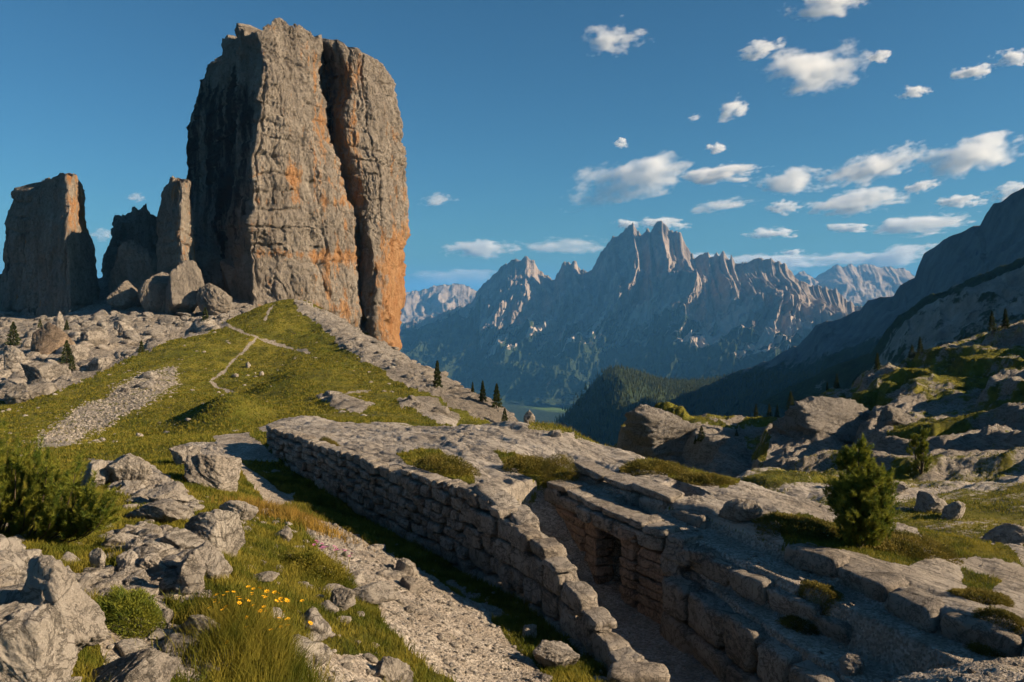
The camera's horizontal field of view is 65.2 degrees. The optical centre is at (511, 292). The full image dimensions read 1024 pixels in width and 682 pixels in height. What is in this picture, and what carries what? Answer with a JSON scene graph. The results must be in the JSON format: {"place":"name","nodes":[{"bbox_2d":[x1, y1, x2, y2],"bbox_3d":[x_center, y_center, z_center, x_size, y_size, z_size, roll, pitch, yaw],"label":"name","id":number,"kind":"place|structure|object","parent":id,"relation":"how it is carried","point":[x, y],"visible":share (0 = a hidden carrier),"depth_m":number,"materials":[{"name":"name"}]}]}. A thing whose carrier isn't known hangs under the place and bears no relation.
{"place":"outdoors","nodes":[
{"label":"outdoors","id":0,"kind":"place"},
{"bbox_2d":[400,283,476,326],"bbox_3d":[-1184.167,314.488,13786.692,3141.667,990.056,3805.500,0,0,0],"label":"distant range","id":1,"kind":"structure","parent":0,"point":[433,300],"depth_m":13869.28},
{"bbox_2d":[0,277,1023,681],"bbox_3d":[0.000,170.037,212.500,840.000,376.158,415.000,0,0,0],"label":"ground","id":2,"kind":"structure","parent":0,"point":[894,649],"depth_m":39.09,"materials":[{"name":"stone"}]},
{"bbox_2d":[4,321,21,345],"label":"conifer","id":3,"kind":"object","parent":2,"relation":"on","point":[12,331],"visible":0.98,"depth_m":168.79,"materials":[{"name":"green plant"}]},
{"bbox_2d":[3,345,30,372],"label":"boulder","id":4,"kind":"object","parent":2,"relation":"on","point":[14,357],"visible":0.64,"depth_m":133.77,"materials":[{"name":"stone"}]},
{"bbox_2d":[4,382,33,403],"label":"boulder","id":5,"kind":"object","parent":2,"relation":"on","point":[23,389],"visible":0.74,"depth_m":95.89,"materials":[{"name":"stone"}]},
{"bbox_2d":[0,601,77,681],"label":"boulder","id":6,"kind":"object","parent":2,"relation":"on","point":[37,643],"visible":1,"depth_m":7.12,"materials":[{"name":"stone"}]},
{"bbox_2d":[20,362,71,381],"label":"boulder","id":7,"kind":"object","parent":2,"relation":"on","point":[39,370],"visible":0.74,"depth_m":107.10,"materials":[{"name":"stone"}]},
{"bbox_2d":[0,173,100,316],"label":"rock tower","id":8,"kind":"structure","parent":2,"relation":"on","point":[50,261],"depth_m":256.83,"materials":[{"name":"stone"}]},
{"bbox_2d":[0,417,122,541],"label":"mountain pine","id":9,"kind":"object","parent":2,"relation":"on","point":[42,507],"visible":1,"depth_m":14.01,"materials":[{"name":"green plant"}]},
{"bbox_2d":[18,553,108,652],"bbox_3d":[-4.770,3.356,8.313,0.916,1.276,0.657,0,0,12],"label":"boulder","id":10,"kind":"object","parent":2,"relation":"on","point":[50,580],"visible":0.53,"depth_m":8.21,"materials":[{"name":"stone"}]},
{"bbox_2d":[58,340,71,362],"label":"conifer","id":11,"kind":"object","parent":2,"relation":"on","point":[66,348],"visible":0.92,"depth_m":146.03,"materials":[{"name":"green plant"}]},
{"bbox_2d":[67,344,88,361],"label":"boulder","id":12,"kind":"object","parent":2,"relation":"on","point":[79,352],"visible":0.73,"depth_m":147.43,"materials":[{"name":"stone"}]},
{"bbox_2d":[80,329,108,345],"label":"boulder","id":13,"kind":"object","parent":2,"relation":"on","point":[96,337],"visible":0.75,"depth_m":166.35,"materials":[{"name":"stone"}]},
{"bbox_2d":[80,459,109,486],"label":"boulder","id":14,"kind":"object","parent":2,"relation":"on","point":[103,474],"visible":0.58,"depth_m":23.85,"materials":[{"name":"stone"}]},
{"bbox_2d":[89,547,105,567],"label":"boulder","id":15,"kind":"object","parent":2,"relation":"on","point":[97,556],"visible":0.77,"depth_m":11.99,"materials":[{"name":"stone"}]},
{"bbox_2d":[88,356,110,370],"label":"boulder","id":16,"kind":"object","parent":2,"relation":"on","point":[99,363],"visible":0.9,"depth_m":113.90,"materials":[{"name":"stone"}]},
{"bbox_2d":[21,359,184,450],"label":"loose stones","id":17,"kind":"object","parent":2,"relation":"on","point":[105,406],"visible":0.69,"depth_m":86.01,"materials":[{"name":"stone"}]},
{"bbox_2d":[30,366,180,442],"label":"scree","id":18,"kind":"structure","parent":2,"relation":"on","point":[46,438],"depth_m":85.88,"materials":[{"name":"gravel"}]},
{"bbox_2d":[0,318,219,402],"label":"rubble","id":19,"kind":"object","parent":2,"relation":"on","point":[42,386],"visible":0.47,"depth_m":131.15,"materials":[{"name":"stone"}]},
{"bbox_2d":[30,322,75,354],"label":"boulder","id":20,"kind":"object","parent":19,"relation":"on","point":[48,338],"visible":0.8,"depth_m":155.06,"materials":[{"name":"brown stone"}]},
{"bbox_2d":[56,311,63,330],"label":"rock cairn","id":21,"kind":"object","parent":20,"relation":"on","point":[60,321],"visible":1,"depth_m":156.56,"materials":[{"name":"stone"}]},
{"bbox_2d":[106,280,137,308],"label":"boulder","id":22,"kind":"object","parent":2,"relation":"on","point":[123,295],"visible":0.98,"depth_m":235.85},
{"bbox_2d":[113,320,134,334],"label":"boulder","id":23,"kind":"object","parent":2,"relation":"on","point":[120,327],"visible":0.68,"depth_m":196.54,"materials":[{"name":"stone"}]},
{"bbox_2d":[116,550,139,571],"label":"boulder","id":24,"kind":"object","parent":2,"relation":"on","point":[128,558],"visible":0.77,"depth_m":11.99,"materials":[{"name":"stone"}]},
{"bbox_2d":[106,453,152,486],"bbox_3d":[-11.737,5.458,24.227,1.512,1.264,1.128,0,0,0],"label":"boulder","id":25,"kind":"object","parent":2,"relation":"on","point":[129,466],"visible":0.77,"depth_m":23.98,"materials":[{"name":"stone"}]},
{"bbox_2d":[101,204,158,279],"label":"rock buttress","id":26,"kind":"object","parent":2,"relation":"on","point":[138,226],"visible":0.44,"depth_m":301.48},
{"bbox_2d":[94,584,166,639],"bbox_3d":[-4.865,4.000,10.133,0.993,0.688,0.811,0,0,0],"label":"shrub","id":27,"kind":"object","parent":2,"relation":"on","point":[117,600],"visible":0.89,"depth_m":9.99,"materials":[{"name":"green plant"}]},
{"bbox_2d":[84,648,179,681],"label":"boulder","id":28,"kind":"object","parent":2,"relation":"on","point":[149,665],"visible":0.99,"depth_m":8.19,"materials":[{"name":"stone"}]},
{"bbox_2d":[108,239,157,297],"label":"boulder","id":29,"kind":"object","parent":2,"relation":"on","point":[135,263],"visible":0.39,"depth_m":254.40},
{"bbox_2d":[0,296,274,346],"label":"scree","id":30,"kind":"structure","parent":2,"relation":"on","point":[152,335],"depth_m":214.66,"materials":[{"name":"stone"}]},
{"bbox_2d":[137,272,168,312],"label":"boulder","id":31,"kind":"object","parent":30,"relation":"on","point":[151,292],"visible":0.85,"depth_m":228.76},
{"bbox_2d":[139,552,163,573],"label":"boulder","id":32,"kind":"object","parent":2,"relation":"on","point":[150,563],"visible":0.84,"depth_m":11.97,"materials":[{"name":"stone"}]},
{"bbox_2d":[125,498,191,523],"bbox_3d":[-8.073,5.114,18.588,1.628,0.636,0.928,0,0,18],"label":"boulder","id":33,"kind":"object","parent":2,"relation":"on","point":[167,510],"visible":0.82,"depth_m":18.22,"materials":[{"name":"stone"}]},
{"bbox_2d":[153,608,173,624],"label":"boulder","id":34,"kind":"object","parent":2,"relation":"on","point":[167,613],"visible":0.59,"depth_m":10.29,"materials":[{"name":"stone"}]},
{"bbox_2d":[146,481,188,503],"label":"boulder","id":35,"kind":"object","parent":2,"relation":"on","point":[175,491],"visible":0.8,"depth_m":20.90,"materials":[{"name":"stone"}]},
{"bbox_2d":[159,573,177,593],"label":"boulder","id":36,"kind":"object","parent":2,"relation":"on","point":[168,582],"visible":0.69,"depth_m":11.18,"materials":[{"name":"stone"}]},
{"bbox_2d":[156,176,195,273],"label":"rock pinnacle","id":37,"kind":"object","parent":2,"relation":"on","point":[175,244],"visible":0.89,"depth_m":239.77,"materials":[{"name":"stone"}]},
{"bbox_2d":[165,260,204,314],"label":"boulder","id":38,"kind":"object","parent":2,"relation":"on","point":[185,281],"visible":0.95,"depth_m":228.20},
{"bbox_2d":[169,445,201,464],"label":"boulder","id":39,"kind":"object","parent":2,"relation":"on","point":[180,453],"visible":0.65,"depth_m":29.30,"materials":[{"name":"stone"}]},
{"bbox_2d":[177,553,205,593],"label":"boulder","id":40,"kind":"object","parent":2,"relation":"on","point":[192,572],"visible":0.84,"depth_m":11.10,"materials":[{"name":"stone"}]},
{"bbox_2d":[179,614,219,645],"bbox_3d":[-3.917,4.231,10.028,0.450,0.442,0.389,0,0,-33],"label":"boulder","id":41,"kind":"object","parent":2,"relation":"on","point":[190,619],"visible":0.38,"depth_m":9.93,"materials":[{"name":"stone"}]},
{"bbox_2d":[0,480,405,681],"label":"rubble","id":42,"kind":"object","parent":2,"relation":"on","point":[16,555],"visible":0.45,"depth_m":11.84,"materials":[{"name":"stone"}]},
{"bbox_2d":[125,537,143,549],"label":"boulder","id":43,"kind":"object","parent":42,"relation":"on","point":[135,541],"visible":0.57,"depth_m":13.19,"materials":[{"name":"stone"}]},
{"bbox_2d":[177,540,232,579],"bbox_3d":[-4.524,3.970,11.773,0.790,0.602,0.515,0,0,0],"label":"boulder","id":44,"kind":"object","parent":2,"relation":"on","point":[209,554],"visible":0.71,"depth_m":11.69,"materials":[{"name":"stone"}]},
{"bbox_2d":[195,250,223,288],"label":"boulder","id":45,"kind":"object","parent":2,"relation":"on","point":[208,263],"visible":0.27,"depth_m":262.75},
{"bbox_2d":[184,454,241,491],"bbox_3d":[-9.690,6.086,26.102,1.409,1.762,1.897,0,0,34],"label":"boulder","id":46,"kind":"object","parent":2,"relation":"on","point":[218,472],"visible":0.85,"depth_m":25.65,"materials":[{"name":"stone"}]},
{"bbox_2d":[196,283,232,314],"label":"boulder","id":47,"kind":"object","parent":2,"relation":"on","point":[213,299],"visible":0.92,"depth_m":225.28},
{"bbox_2d":[185,509,245,557],"bbox_3d":[-5.322,4.362,14.254,0.686,1.140,0.904,0,0,32],"label":"boulder","id":48,"kind":"object","parent":2,"relation":"on","point":[219,529],"visible":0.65,"depth_m":14.05,"materials":[{"name":"stone"}]},
{"bbox_2d":[1,315,447,450],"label":"loose stones","id":49,"kind":"object","parent":2,"relation":"on","point":[186,419],"visible":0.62,"depth_m":89.49,"materials":[{"name":"stone"}]},
{"bbox_2d":[220,259,237,298],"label":"boulder","id":50,"kind":"object","parent":2,"relation":"on","point":[228,267],"visible":0.42,"depth_m":253.18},
{"bbox_2d":[109,572,354,681],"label":"grass tuft","id":51,"kind":"object","parent":2,"relation":"on","point":[256,633],"visible":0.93,"depth_m":9.90,"materials":[{"name":"plant"}]},
{"bbox_2d":[219,500,258,520],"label":"boulder","id":52,"kind":"object","parent":2,"relation":"on","point":[243,509],"visible":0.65,"depth_m":20.64,"materials":[{"name":"stone"}]},
{"bbox_2d":[251,571,279,581],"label":"boulder","id":53,"kind":"object","parent":2,"relation":"on","point":[269,576],"visible":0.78,"depth_m":12.59,"materials":[{"name":"stone"}]},
{"bbox_2d":[275,527,292,541],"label":"boulder","id":54,"kind":"object","parent":2,"relation":"on","point":[286,531],"visible":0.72,"depth_m":19.37,"materials":[{"name":"stone"}]},
{"bbox_2d":[187,490,388,552],"bbox_3d":[-6.495,6.646,23.236,5.217,2.206,4.751,0,0,25],"label":"grass tuft","id":55,"kind":"object","parent":2,"relation":"on","point":[311,522],"visible":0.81,"depth_m":22.88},
{"bbox_2d":[186,18,410,350],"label":"rock tower","id":56,"kind":"structure","parent":2,"relation":"on","point":[296,162],"depth_m":265.22,"materials":[{"name":"stone"}]},
{"bbox_2d":[277,546,357,588],"bbox_3d":[-3.939,5.620,16.205,1.651,1.035,1.495,0,0,39],"label":"shrub","id":57,"kind":"object","parent":2,"relation":"on","point":[305,556],"visible":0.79,"depth_m":15.96,"materials":[{"name":"green plant"}]},
{"bbox_2d":[311,644,332,666],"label":"boulder","id":58,"kind":"object","parent":2,"relation":"on","point":[324,657],"visible":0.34,"depth_m":10.98,"materials":[{"name":"stone"}]},
{"bbox_2d":[330,587,355,610],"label":"boulder","id":59,"kind":"object","parent":2,"relation":"on","point":[343,598],"visible":0.87,"depth_m":14.06,"materials":[{"name":"stone"}]},
{"bbox_2d":[352,581,399,603],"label":"boulder","id":60,"kind":"object","parent":2,"relation":"on","point":[377,592],"visible":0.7,"depth_m":15.46,"materials":[{"name":"stone"}]},
{"bbox_2d":[375,656,413,681],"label":"boulder","id":61,"kind":"object","parent":2,"relation":"on","point":[392,669],"visible":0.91,"depth_m":12.21,"materials":[{"name":"stone"}]},
{"bbox_2d":[293,300,514,415],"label":"scree","id":62,"kind":"structure","parent":2,"relation":"on","point":[443,409],"depth_m":99.57,"materials":[{"name":"stone"}]},
{"bbox_2d":[394,558,416,575],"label":"boulder","id":63,"kind":"object","parent":2,"relation":"on","point":[406,566],"visible":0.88,"depth_m":20.84,"materials":[{"name":"stone"}]},
{"bbox_2d":[399,576,428,593],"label":"boulder","id":64,"kind":"object","parent":2,"relation":"on","point":[412,585],"visible":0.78,"depth_m":19.44,"materials":[{"name":"stone"}]},
{"bbox_2d":[432,360,442,386],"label":"conifer","id":65,"kind":"object","parent":2,"relation":"on","point":[437,382],"visible":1,"depth_m":86.02,"materials":[{"name":"green plant"}]},
{"bbox_2d":[266,424,669,681],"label":"stone wall","id":66,"kind":"structure","parent":2,"relation":"on","point":[484,530],"depth_m":23.59,"materials":[{"name":"stone"}]},
{"bbox_2d":[396,453,480,542],"bbox_3d":[-2.457,6.931,27.245,3.020,3.052,2.389,0,0,0],"label":"turf cushion","id":67,"kind":"object","parent":66,"relation":"on","point":[458,465],"visible":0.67,"depth_m":27.04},
{"bbox_2d":[477,380,487,401],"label":"conifer","id":68,"kind":"object","parent":2,"relation":"on","point":[482,394],"visible":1,"depth_m":81.51,"materials":[{"name":"green plant"}]},
{"bbox_2d":[491,383,502,407],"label":"conifer","id":69,"kind":"object","parent":2,"relation":"on","point":[496,397],"visible":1,"depth_m":80.75,"materials":[{"name":"green plant"}]},
{"bbox_2d":[0,447,1023,681],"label":"grass","id":70,"kind":"structure","parent":2,"relation":"on","point":[239,563],"depth_m":17.60,"materials":[{"name":"plant"}]},
{"bbox_2d":[0,299,1023,539],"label":"grass","id":71,"kind":"structure","parent":2,"relation":"on","point":[160,439],"depth_m":78.62,"materials":[{"name":"plant"}]},
{"bbox_2d":[4,472,1023,681],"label":"loose stones","id":72,"kind":"object","parent":2,"relation":"on","point":[410,609],"visible":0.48,"depth_m":17.15,"materials":[{"name":"gravel"}]},
{"bbox_2d":[523,410,534,422],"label":"boulder","id":73,"kind":"object","parent":2,"relation":"on","point":[529,416],"visible":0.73,"depth_m":40.44,"materials":[{"name":"stone"}]},
{"bbox_2d":[522,624,536,637],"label":"boulder","id":74,"kind":"object","parent":2,"relation":"on","point":[528,628],"visible":0.87,"depth_m":18.60,"materials":[{"name":"stone"}]},
{"bbox_2d":[501,453,559,475],"bbox_3d":[0.714,6.154,28.853,2.285,0.781,1.853,0,0,0],"label":"turf cushion","id":75,"kind":"object","parent":2,"relation":"on","point":[525,460],"visible":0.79,"depth_m":28.54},
{"bbox_2d":[533,640,579,668],"bbox_3d":[0.910,7.599,16.649,0.970,0.604,0.772,0,0,0],"label":"boulder","id":76,"kind":"object","parent":2,"relation":"on","point":[551,654],"visible":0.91,"depth_m":16.45,"materials":[{"name":"stone"}]},
{"bbox_2d":[544,479,720,623],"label":"trench wall","id":77,"kind":"structure","parent":2,"relation":"on","point":[655,551],"depth_m":23.06,"materials":[{"name":"stone"}]},
{"bbox_2d":[540,452,579,504],"bbox_3d":[1.645,6.303,27.229,1.449,1.804,1.173,0,0,0],"label":"turf cushion","id":78,"kind":"object","parent":77,"relation":"on","point":[564,461],"visible":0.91,"depth_m":27.16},
{"bbox_2d":[570,461,708,529],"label":"rock slab","id":79,"kind":"structure","parent":77,"relation":"on","point":[652,497],"depth_m":24.79,"materials":[{"name":"stone"}]},
{"bbox_2d":[618,458,688,475],"bbox_3d":[4.965,6.090,28.077,2.613,0.668,2.140,0,0,0],"label":"turf cushion","id":80,"kind":"object","parent":2,"relation":"on","point":[649,464],"visible":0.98,"depth_m":27.66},
{"bbox_2d":[621,404,705,460],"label":"rock crag","id":81,"kind":"structure","parent":2,"relation":"on","point":[656,433],"depth_m":146.47,"materials":[{"name":"stone"}]},
{"bbox_2d":[672,471,735,486],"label":"turf cushion","id":82,"kind":"object","parent":2,"relation":"on","point":[714,477],"visible":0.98,"depth_m":26.04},
{"bbox_2d":[718,498,762,521],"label":"boulder","id":83,"kind":"object","parent":2,"relation":"on","point":[740,510],"visible":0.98,"depth_m":21.48,"materials":[{"name":"stone"}]},
{"bbox_2d":[660,575,841,681],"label":"stone wall","id":84,"kind":"structure","parent":2,"relation":"on","point":[716,636],"depth_m":18.71,"materials":[{"name":"stone"}]},
{"bbox_2d":[689,556,851,644],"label":"stone wall","id":85,"kind":"structure","parent":2,"relation":"on","point":[755,587],"depth_m":18.90,"materials":[{"name":"stone"}]},
{"bbox_2d":[768,417,782,434],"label":"rock crag","id":86,"kind":"structure","parent":2,"relation":"on","point":[774,429],"depth_m":116.88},
{"bbox_2d":[750,511,838,543],"bbox_3d":[7.551,6.231,21.174,2.471,0.819,2.015,0,0,0],"label":"turf cushion","id":87,"kind":"object","parent":2,"relation":"on","point":[770,519],"visible":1,"depth_m":20.90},
{"bbox_2d":[775,579,844,635],"bbox_3d":[6.678,6.988,17.916,1.507,1.017,1.172,0,0,0],"label":"turf cushion","id":88,"kind":"object","parent":2,"relation":"on","point":[828,589],"visible":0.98,"depth_m":17.80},
{"bbox_2d":[775,396,870,443],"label":"rock crag","id":89,"kind":"structure","parent":2,"relation":"on","point":[841,419],"depth_m":113.13,"materials":[{"name":"stone"}]},
{"bbox_2d":[839,653,865,676],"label":"boulder","id":90,"kind":"object","parent":2,"relation":"on","point":[850,664],"visible":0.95,"depth_m":15.81,"materials":[{"name":"stone"}]},
{"bbox_2d":[820,432,901,547],"bbox_3d":[8.755,4.940,20.097,1.967,2.950,2.295,0,0,20],"label":"pine tree","id":91,"kind":"object","parent":2,"relation":"on","point":[859,501],"visible":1,"depth_m":19.68,"materials":[{"name":"green plant"}]},
{"bbox_2d":[874,405,918,431],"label":"rock crag","id":92,"kind":"structure","parent":2,"relation":"on","point":[891,416],"depth_m":100.40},
{"bbox_2d":[892,480,907,493],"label":"boulder","id":93,"kind":"object","parent":2,"relation":"on","point":[902,486],"visible":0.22,"depth_m":53.62,"materials":[{"name":"stone"}]},
{"bbox_2d":[784,542,1023,657],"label":"stone wall","id":94,"kind":"structure","parent":2,"relation":"on","point":[917,608],"depth_m":16.79,"materials":[{"name":"stone"}]},
{"bbox_2d":[863,528,963,564],"bbox_3d":[10.084,6.453,20.569,2.765,0.643,2.237,0,0,0],"label":"turf cushion","id":95,"kind":"object","parent":2,"relation":"on","point":[932,545],"visible":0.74,"depth_m":20.21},
{"bbox_2d":[906,427,931,473],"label":"pine tree","id":96,"kind":"object","parent":2,"relation":"on","point":[920,454],"visible":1,"depth_m":62.59,"materials":[{"name":"green plant"}]},
{"bbox_2d":[914,491,947,512],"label":"boulder","id":97,"kind":"object","parent":2,"relation":"on","point":[927,502],"visible":0.73,"depth_m":45.13,"materials":[{"name":"stone"}]},
{"bbox_2d":[941,501,965,518],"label":"boulder","id":98,"kind":"object","parent":2,"relation":"on","point":[955,510],"visible":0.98,"depth_m":43.19,"materials":[{"name":"stone"}]},
{"bbox_2d":[946,586,1016,607],"bbox_3d":[9.870,6.367,16.825,1.380,0.362,1.100,0,0,0],"label":"turf cushion","id":99,"kind":"object","parent":2,"relation":"on","point":[991,594],"visible":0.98,"depth_m":16.62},
{"bbox_2d":[986,311,996,331],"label":"conifer","id":100,"kind":"object","parent":2,"relation":"on","point":[992,325],"visible":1,"depth_m":156.41,"materials":[{"name":"green plant"}]},
{"bbox_2d":[963,606,1023,657],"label":"turf cushion","id":101,"kind":"object","parent":2,"relation":"on","point":[999,612],"visible":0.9,"depth_m":15.22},
{"bbox_2d":[981,523,1023,544],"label":"boulder","id":102,"kind":"object","parent":2,"relation":"on","point":[1006,533],"visible":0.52,"depth_m":36.00,"materials":[{"name":"stone"}]},
{"bbox_2d":[1000,309,1010,328],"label":"conifer","id":103,"kind":"object","parent":2,"relation":"on","point":[1005,321],"visible":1,"depth_m":151.54,"materials":[{"name":"green plant"}]},
{"bbox_2d":[0,0,1023,291],"label":"sky","id":104,"kind":"structure","parent":0,"point":[812,137],"materials":[{"name":"blue"}]},
{"bbox_2d":[502,403,572,423],"bbox_3d":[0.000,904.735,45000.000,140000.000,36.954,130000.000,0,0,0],"label":"valley floor","id":105,"kind":"structure","parent":0,"point":[547,412],"depth_m":6165.95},
{"bbox_2d":[399,221,861,405],"bbox_3d":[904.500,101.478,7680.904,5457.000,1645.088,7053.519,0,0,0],"label":"mountain massif","id":106,"kind":"structure","parent":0,"point":[659,299],"depth_m":7239.34,"materials":[{"name":"stone"}]},
{"bbox_2d":[557,368,711,445],"bbox_3d":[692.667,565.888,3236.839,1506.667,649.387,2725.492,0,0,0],"label":"forested hill","id":107,"kind":"structure","parent":0,"point":[633,401],"depth_m":2443.35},
{"bbox_2d":[552,363,723,445],"bbox_3d":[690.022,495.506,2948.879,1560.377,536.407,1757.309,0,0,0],"label":"forest","id":108,"kind":"object","parent":107,"relation":"on","point":[656,385],"visible":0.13,"depth_m":2502.80,"materials":[{"name":"plant"}]},
{"bbox_2d":[794,263,914,306],"bbox_3d":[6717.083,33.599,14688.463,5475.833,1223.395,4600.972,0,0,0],"label":"distant range","id":109,"kind":"structure","parent":0,"point":[861,285],"depth_m":14872.05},
{"bbox_2d":[686,188,1023,416],"bbox_3d":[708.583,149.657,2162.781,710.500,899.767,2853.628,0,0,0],"label":"mountain slope","id":110,"kind":"structure","parent":0,"point":[994,239],"depth_m":1912.06,"materials":[{"name":"stone"}]},
{"bbox_2d":[685,362,838,416],"bbox_3d":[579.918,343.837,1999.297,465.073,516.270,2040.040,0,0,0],"label":"forest","id":111,"kind":"object","parent":110,"relation":"on","point":[746,411],"visible":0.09,"depth_m":2362.83,"materials":[{"name":"plant"}]},
{"bbox_2d":[759,257,1023,408],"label":"rock cliff","id":112,"kind":"structure","parent":110,"relation":"on","point":[958,312],"depth_m":525.34,"materials":[{"name":"stone"}]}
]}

